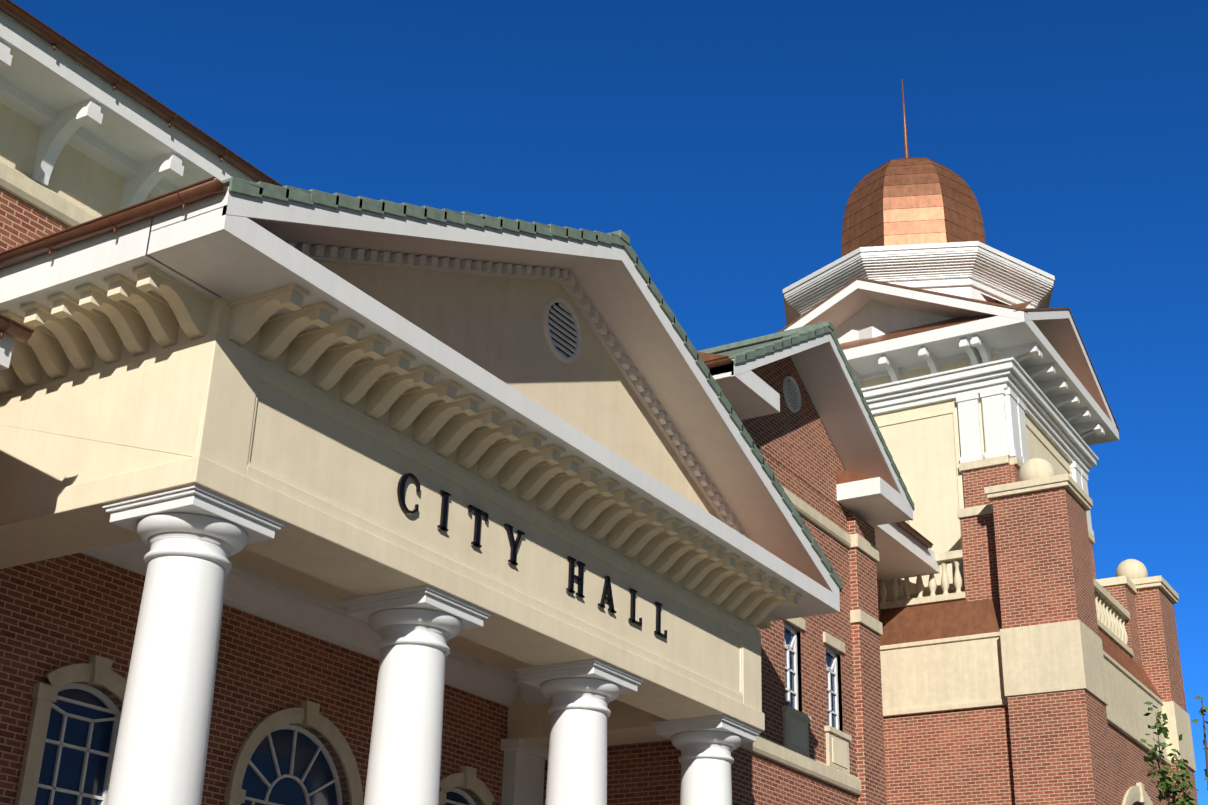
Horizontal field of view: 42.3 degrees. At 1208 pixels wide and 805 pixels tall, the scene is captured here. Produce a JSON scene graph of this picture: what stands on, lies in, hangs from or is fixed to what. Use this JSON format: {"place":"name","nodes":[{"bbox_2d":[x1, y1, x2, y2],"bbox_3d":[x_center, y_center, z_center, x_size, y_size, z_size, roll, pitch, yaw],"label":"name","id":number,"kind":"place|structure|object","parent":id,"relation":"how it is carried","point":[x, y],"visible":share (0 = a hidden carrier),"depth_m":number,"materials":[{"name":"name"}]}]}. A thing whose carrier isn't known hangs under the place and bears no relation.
{"place":"outdoors","nodes":[
{"label":"outdoors","id":0,"kind":"place"},
{"bbox_2d":[106,512,247,804],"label":"column","id":1,"kind":"structure","parent":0,"point":[160,753],"depth_m":14.24,"materials":[{"name":"white paint"}]},
{"bbox_2d":[102,484,284,543],"bbox_3d":[-3.963,1.158,15.096,1.220,0.172,1.220,-13,-27,29],"label":"column abacus","id":2,"kind":"object","parent":1,"relation":"on","point":[128,514],"depth_m":14.72,"materials":[{"name":"white paint"}]},
{"bbox_2d":[0,338,764,746],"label":"entablature","id":3,"kind":"structure","parent":1,"relation":"on","point":[76,454],"depth_m":16.35,"materials":[{"name":"beige paint"}]},
{"bbox_2d":[0,297,758,632],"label":"cornice molding","id":4,"kind":"structure","parent":3,"relation":"on","point":[218,319],"depth_m":16.26,"materials":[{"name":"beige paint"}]},
{"bbox_2d":[0,264,801,628],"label":"modillions","id":5,"kind":"object","parent":4,"relation":"on","point":[584,498],"visible":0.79,"depth_m":16.70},
{"bbox_2d":[220,177,841,588],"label":"portico rake tiles","id":6,"kind":"object","parent":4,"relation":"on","point":[260,189],"visible":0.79,"depth_m":18.21,"materials":[{"name":"green tile"}]},
{"bbox_2d":[0,176,227,268],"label":"gutter","id":7,"kind":"object","parent":6,"relation":"attached to","point":[171,200],"visible":1,"depth_m":14.68,"materials":[{"name":"orange metal"}]},
{"bbox_2d":[228,548,533,673],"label":"portico ceiling","id":8,"kind":"structure","parent":3,"relation":"attached to","point":[270,568],"depth_m":20.64,"materials":[{"name":"beige paint"}]},
{"bbox_2d":[0,216,781,620],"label":"portico roof","id":9,"kind":"object","parent":3,"relation":"on","point":[492,324],"visible":0.14,"depth_m":19.27,"materials":[{"name":"beige paint"}]},
{"bbox_2d":[146,186,839,619],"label":"pediment trim","id":10,"kind":"structure","parent":9,"relation":"attached to","point":[228,246],"depth_m":18.97,"materials":[{"name":"white paint"}]},
{"bbox_2d":[543,297,581,362],"bbox_3d":[-0.541,-0.962,20.654,0.055,0.894,0.894,-13,-27,29],"label":"round vent","id":11,"kind":"object","parent":9,"relation":"attached to","point":[562,330],"visible":1,"depth_m":20.64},
{"bbox_2d":[247,374,742,694],"bbox_3d":[-0.687,2.022,19.248,0.023,0.960,10.470,-13,-27,29],"label":"sign panel","id":12,"kind":"object","parent":3,"relation":"attached to","point":[340,419],"visible":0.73,"depth_m":17.99,"materials":[{"name":"beige paint"}]},
{"bbox_2d":[397,473,666,637],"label":"city hall letters","id":13,"kind":"object","parent":3,"relation":"attached to","point":[514,543],"visible":0.98,"depth_m":18.64,"materials":[{"name":"black metal"}]},
{"bbox_2d":[11,0,1207,804],"label":"sky","id":14,"kind":"structure","parent":0,"point":[730,142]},
{"bbox_2d":[783,376,800,412],"bbox_3d":[3.545,-0.155,29.401,0.055,0.707,0.707,-13,-27,29],"label":"round vent","id":15,"kind":"object","parent":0,"point":[792,394],"visible":1,"depth_m":29.38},
{"bbox_2d":[848,514,886,804],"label":"brick pilaster","id":16,"kind":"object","parent":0,"point":[867,628],"depth_m":29.74,"materials":[{"name":"red brick"}]},
{"bbox_2d":[862,353,996,387],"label":"frieze panels","id":17,"kind":"object","parent":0,"point":[918,372],"visible":0.07,"depth_m":41.41,"materials":[{"name":"white paint"}]},
{"bbox_2d":[843,315,1118,445],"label":"tower eaves","id":18,"kind":"object","parent":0,"point":[998,332],"visible":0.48,"depth_m":40.94,"materials":[{"name":"white paint"}]},
{"bbox_2d":[880,455,1197,804],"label":"tower","id":19,"kind":"structure","parent":0,"point":[1072,747],"depth_m":35.85,"materials":[{"name":"red brick"}]},
{"bbox_2d":[873,394,1070,601],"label":"tower shaft","id":20,"kind":"object","parent":19,"relation":"on","point":[923,452],"depth_m":40.03,"materials":[{"name":"beige paint"}]},
{"bbox_2d":[861,357,1098,472],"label":"tower cornice","id":21,"kind":"structure","parent":20,"relation":"on","point":[1049,420],"depth_m":40.84,"materials":[{"name":"white paint"}]},
{"bbox_2d":[877,387,1093,597],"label":"tower shaft panels","id":22,"kind":"object","parent":20,"relation":"attached to","point":[1006,423],"visible":0.19,"depth_m":39.63,"materials":[{"name":"white paint"}]},
{"bbox_2d":[850,334,1104,438],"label":"eave brackets","id":23,"kind":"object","parent":19,"relation":"on","point":[1018,354],"depth_m":41.24,"materials":[{"name":"white paint"}]},
{"bbox_2d":[778,277,1119,437],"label":"pediment","id":24,"kind":"structure","parent":23,"relation":"on","point":[915,310],"depth_m":42.24,"materials":[{"name":"white paint"}]},
{"bbox_2d":[783,241,1054,338],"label":"cornice","id":25,"kind":"structure","parent":24,"relation":"on","point":[972,269],"depth_m":42.75,"materials":[{"name":"white paint"}]},
{"bbox_2d":[842,157,985,256],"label":"dome","id":26,"kind":"structure","parent":25,"relation":"on","point":[907,201],"depth_m":45.41,"materials":[{"name":"brown metal"}]},
{"bbox_2d":[902,79,908,157],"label":"spire","id":27,"kind":"structure","parent":26,"relation":"on","point":[906,153],"depth_m":48.44,"materials":[{"name":"brown metal"}]},
{"bbox_2d":[880,559,1127,644],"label":"tower balusters","id":28,"kind":"object","parent":19,"relation":"on","point":[1110,618],"visible":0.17,"depth_m":38.24,"materials":[{"name":"beige stone"}]},
{"bbox_2d":[880,598,1161,699],"bbox_3d":[8.864,7.176,41.614,9.920,1.075,9.920,-13,-27,29],"label":"tower skirt","id":29,"kind":"object","parent":19,"relation":"on","point":[939,620],"visible":0.12,"depth_m":37.18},
{"bbox_2d":[960,463,1142,668],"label":"brick pillars","id":30,"kind":"structure","parent":19,"relation":"on","point":[981,580],"depth_m":37.73,"materials":[{"name":"red brick"}]},
{"bbox_2d":[1018,458,1147,578],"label":"ball finials","id":31,"kind":"object","parent":19,"relation":"on","point":[1033,468],"visible":0.27,"depth_m":37.38,"materials":[{"name":"beige stone"}]},
{"bbox_2d":[1122,782,1152,804],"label":"arch trim","id":32,"kind":"structure","parent":19,"relation":"attached to","point":[1138,793],"depth_m":37.46,"materials":[{"name":"beige stone"}]},
{"bbox_2d":[1140,686,1207,804],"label":"street tree","id":33,"kind":"object","parent":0,"point":[1168,786],"depth_m":25.51,"materials":[{"name":"green plant"}]},
{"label":"plaza paving","id":34,"kind":"structure","parent":0,"visible":0},
{"bbox_2d":[0,332,14,370],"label":"side wing","id":35,"kind":"structure","parent":34,"relation":"on","point":[6,344],"depth_m":14.04,"materials":[{"name":"white paint"}]},
{"bbox_2d":[0,314,33,341],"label":"gutter","id":36,"kind":"object","parent":35,"relation":"attached to","point":[16,329],"visible":1,"depth_m":13.99,"materials":[{"name":"brown metal"}]},
{"bbox_2d":[543,447,857,804],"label":"bay wall","id":37,"kind":"structure","parent":34,"relation":"on","point":[647,773],"depth_m":26.67,"materials":[{"name":"red brick"}]},
{"bbox_2d":[703,356,732,368],"bbox_3d":[0.816,-0.368,25.930,2.880,0.174,0.198,-13,-27,29],"label":"bay gutter","id":38,"kind":"object","parent":37,"relation":"attached to","point":[718,362],"visible":0.19,"depth_m":25.29,"materials":[{"name":"orange metal"}]},
{"bbox_2d":[718,339,853,514],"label":"gable wall","id":39,"kind":"structure","parent":37,"relation":"on","point":[799,444],"depth_m":29.35,"materials":[{"name":"red brick"}]},
{"bbox_2d":[698,321,914,510],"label":"bay rake tiles","id":40,"kind":"object","parent":39,"relation":"on","point":[790,337],"visible":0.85,"depth_m":29.54,"materials":[{"name":"green tile"}]},
{"bbox_2d":[709,332,912,520],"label":"bay cornice","id":41,"kind":"structure","parent":39,"relation":"attached to","point":[823,372],"depth_m":30.08,"materials":[{"name":"white paint"}]},
{"bbox_2d":[784,623,801,710],"bbox_3d":[3.221,4.625,27.209,0.160,1.530,0.688,-13,-27,29],"label":"bay window frame","id":42,"kind":"object","parent":37,"relation":"attached to","point":[797,674],"visible":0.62,"depth_m":27.37,"materials":[{"name":"white paint"}]},
{"bbox_2d":[784,628,794,708],"bbox_3d":[3.196,4.631,27.224,0.001,1.530,0.660,-13,-27,29],"label":"bay window glass","id":43,"kind":"object","parent":42,"relation":"in","point":[788,635],"visible":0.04,"depth_m":27.32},
{"bbox_2d":[739,486,860,794],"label":"stone trim","id":44,"kind":"structure","parent":37,"relation":"attached to","point":[788,754],"depth_m":27.53,"materials":[{"name":"beige stone"}]},
{"bbox_2d":[698,352,912,525],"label":"bay returns","id":45,"kind":"object","parent":37,"relation":"attached to","point":[868,499],"visible":0.58,"depth_m":30.08,"materials":[{"name":"white paint"}]},
{"bbox_2d":[790,718,847,767],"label":"bay panels","id":46,"kind":"object","parent":37,"relation":"attached to","point":[798,737],"visible":0.96,"depth_m":26.88,"materials":[{"name":"beige stone"}]},
{"bbox_2d":[826,647,842,731],"bbox_3d":[4.137,5.250,28.563,0.160,1.530,0.688,-13,-27,29],"label":"bay window frame","id":47,"kind":"object","parent":37,"relation":"attached to","point":[835,673],"visible":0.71,"depth_m":28.73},
{"bbox_2d":[826,652,835,727],"bbox_3d":[4.112,5.255,28.578,0.001,1.530,0.660,-13,-27,29],"label":"bay window glass","id":48,"kind":"object","parent":47,"relation":"in","point":[829,659],"visible":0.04,"depth_m":28.68,"materials":[{"name":"blue glass"}]},
{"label":"portico steps","id":49,"kind":"object","parent":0,"visible":0},
{"bbox_2d":[364,608,461,804],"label":"column","id":50,"kind":"structure","parent":49,"relation":"on","point":[404,761],"depth_m":17.07,"materials":[{"name":"white paint"}]},
{"bbox_2d":[341,585,490,629],"bbox_3d":[-2.136,2.403,17.797,1.220,0.172,1.220,-13,-27,29],"label":"column abacus","id":51,"kind":"object","parent":50,"relation":"on","point":[365,607],"depth_m":17.42,"materials":[{"name":"white paint"}]},
{"bbox_2d":[540,677,619,804],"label":"column","id":52,"kind":"structure","parent":49,"relation":"on","point":[579,712],"depth_m":19.89,"materials":[{"name":"white paint"}]},
{"bbox_2d":[516,659,643,693],"bbox_3d":[-0.309,3.648,20.497,1.220,0.172,1.220,-13,-27,29],"label":"column abacus","id":53,"kind":"object","parent":52,"relation":"on","point":[537,676],"depth_m":20.11,"materials":[{"name":"white paint"}]},
{"bbox_2d":[671,730,741,804],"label":"column","id":54,"kind":"structure","parent":49,"relation":"on","point":[706,760],"depth_m":22.68,"materials":[{"name":"white paint"}]},
{"bbox_2d":[650,714,760,742],"bbox_3d":[1.518,4.894,23.198,1.220,0.172,1.220,-13,-27,29],"label":"column abacus","id":55,"kind":"object","parent":54,"relation":"on","point":[668,729],"depth_m":22.80,"materials":[{"name":"white paint"}]},
{"label":"ground","id":56,"kind":"structure","parent":0,"visible":0},
{"bbox_2d":[0,188,507,804],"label":"wall","id":57,"kind":"structure","parent":56,"relation":"on","point":[66,610],"depth_m":19.38,"materials":[{"name":"brick"}]},
{"bbox_2d":[0,161,97,226],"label":"band","id":58,"kind":"object","parent":57,"relation":"on","point":[30,191],"depth_m":18.53,"materials":[{"name":"stone"}]},
{"bbox_2d":[0,103,153,216],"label":"frieze","id":59,"kind":"object","parent":58,"relation":"on","point":[85,182],"depth_m":19.09,"materials":[{"name":"beige paint"}]},
{"bbox_2d":[0,39,183,209],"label":"brackets","id":60,"kind":"object","parent":58,"relation":"on","point":[54,137],"visible":0.29,"depth_m":18.70,"materials":[{"name":"white paint"}]},
{"bbox_2d":[0,10,256,196],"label":"eave","id":61,"kind":"object","parent":60,"relation":"on","point":[42,83],"depth_m":18.86,"materials":[{"name":"white paint"}]},
{"bbox_2d":[0,0,282,186],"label":"gutter","id":62,"kind":"object","parent":61,"relation":"attached to","point":[41,29],"visible":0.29,"depth_m":18.84,"materials":[{"name":"orange metal"}]},
{"bbox_2d":[15,655,126,804],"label":"window surround","id":63,"kind":"object","parent":57,"relation":"attached to","point":[96,670],"visible":0.67,"depth_m":17.19,"materials":[{"name":"beige stone"}]},
{"bbox_2d":[38,682,121,804],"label":"window frame","id":64,"kind":"object","parent":57,"relation":"attached to","point":[110,706],"visible":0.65,"depth_m":17.86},
{"bbox_2d":[35,689,114,804],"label":"window glass","id":65,"kind":"object","parent":64,"relation":"in","point":[71,763],"visible":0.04,"depth_m":17.75,"materials":[{"name":"blue glass"}]},
{"bbox_2d":[224,700,362,804],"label":"window surround","id":66,"kind":"object","parent":57,"relation":"attached to","point":[307,714],"visible":1,"depth_m":20.60,"materials":[{"name":"beige stone"}]},
{"bbox_2d":[245,723,349,804],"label":"window frame","id":67,"kind":"object","parent":57,"relation":"attached to","point":[317,742],"visible":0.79,"depth_m":20.77,"materials":[{"name":"white wood"}]},
{"bbox_2d":[241,729,336,804],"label":"window glass","id":68,"kind":"object","parent":67,"relation":"in","point":[286,791],"visible":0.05,"depth_m":20.60,"materials":[{"name":"glass"}]},
{"bbox_2d":[80,540,550,706],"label":"beam","id":69,"kind":"structure","parent":57,"relation":"attached to","point":[265,597],"depth_m":21.14,"materials":[{"name":"white paint"}]},
{"bbox_2d":[446,787,481,804],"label":"window frame","id":70,"kind":"object","parent":57,"relation":"attached to","point":[466,796],"visible":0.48,"depth_m":23.62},
{"bbox_2d":[443,792,469,804],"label":"window glass","id":71,"kind":"object","parent":70,"relation":"in","point":[455,797],"depth_m":23.52,"materials":[{"name":"blue glass"}]},
{"bbox_2d":[439,766,494,804],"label":"window surround","id":72,"kind":"object","parent":57,"relation":"attached to","point":[466,778],"visible":0.96,"depth_m":23.41,"materials":[{"name":"beige stone"}]},
{"bbox_2d":[500,737,548,804],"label":"pilaster wall","id":73,"kind":"structure","parent":57,"relation":"attached to","point":[523,771],"depth_m":24.42,"materials":[{"name":"white paint"}]},
{"bbox_2d":[872,523,939,620],"bbox_3d":[3.559,8.091,34.475,6.000,16.500,7.950,-13,-27,29],"label":"roof eave","id":74,"kind":"object","parent":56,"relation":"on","point":[903,553],"visible":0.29,"depth_m":36.99,"materials":[{"name":"paint"}]},
{"bbox_2d":[896,521,932,549],"bbox_3d":[6.201,2.400,34.956,0.198,0.174,6.000,-13,-27,29],"label":"gutter","id":75,"kind":"object","parent":74,"relation":"attached to","point":[914,533],"visible":0.35,"depth_m":36.45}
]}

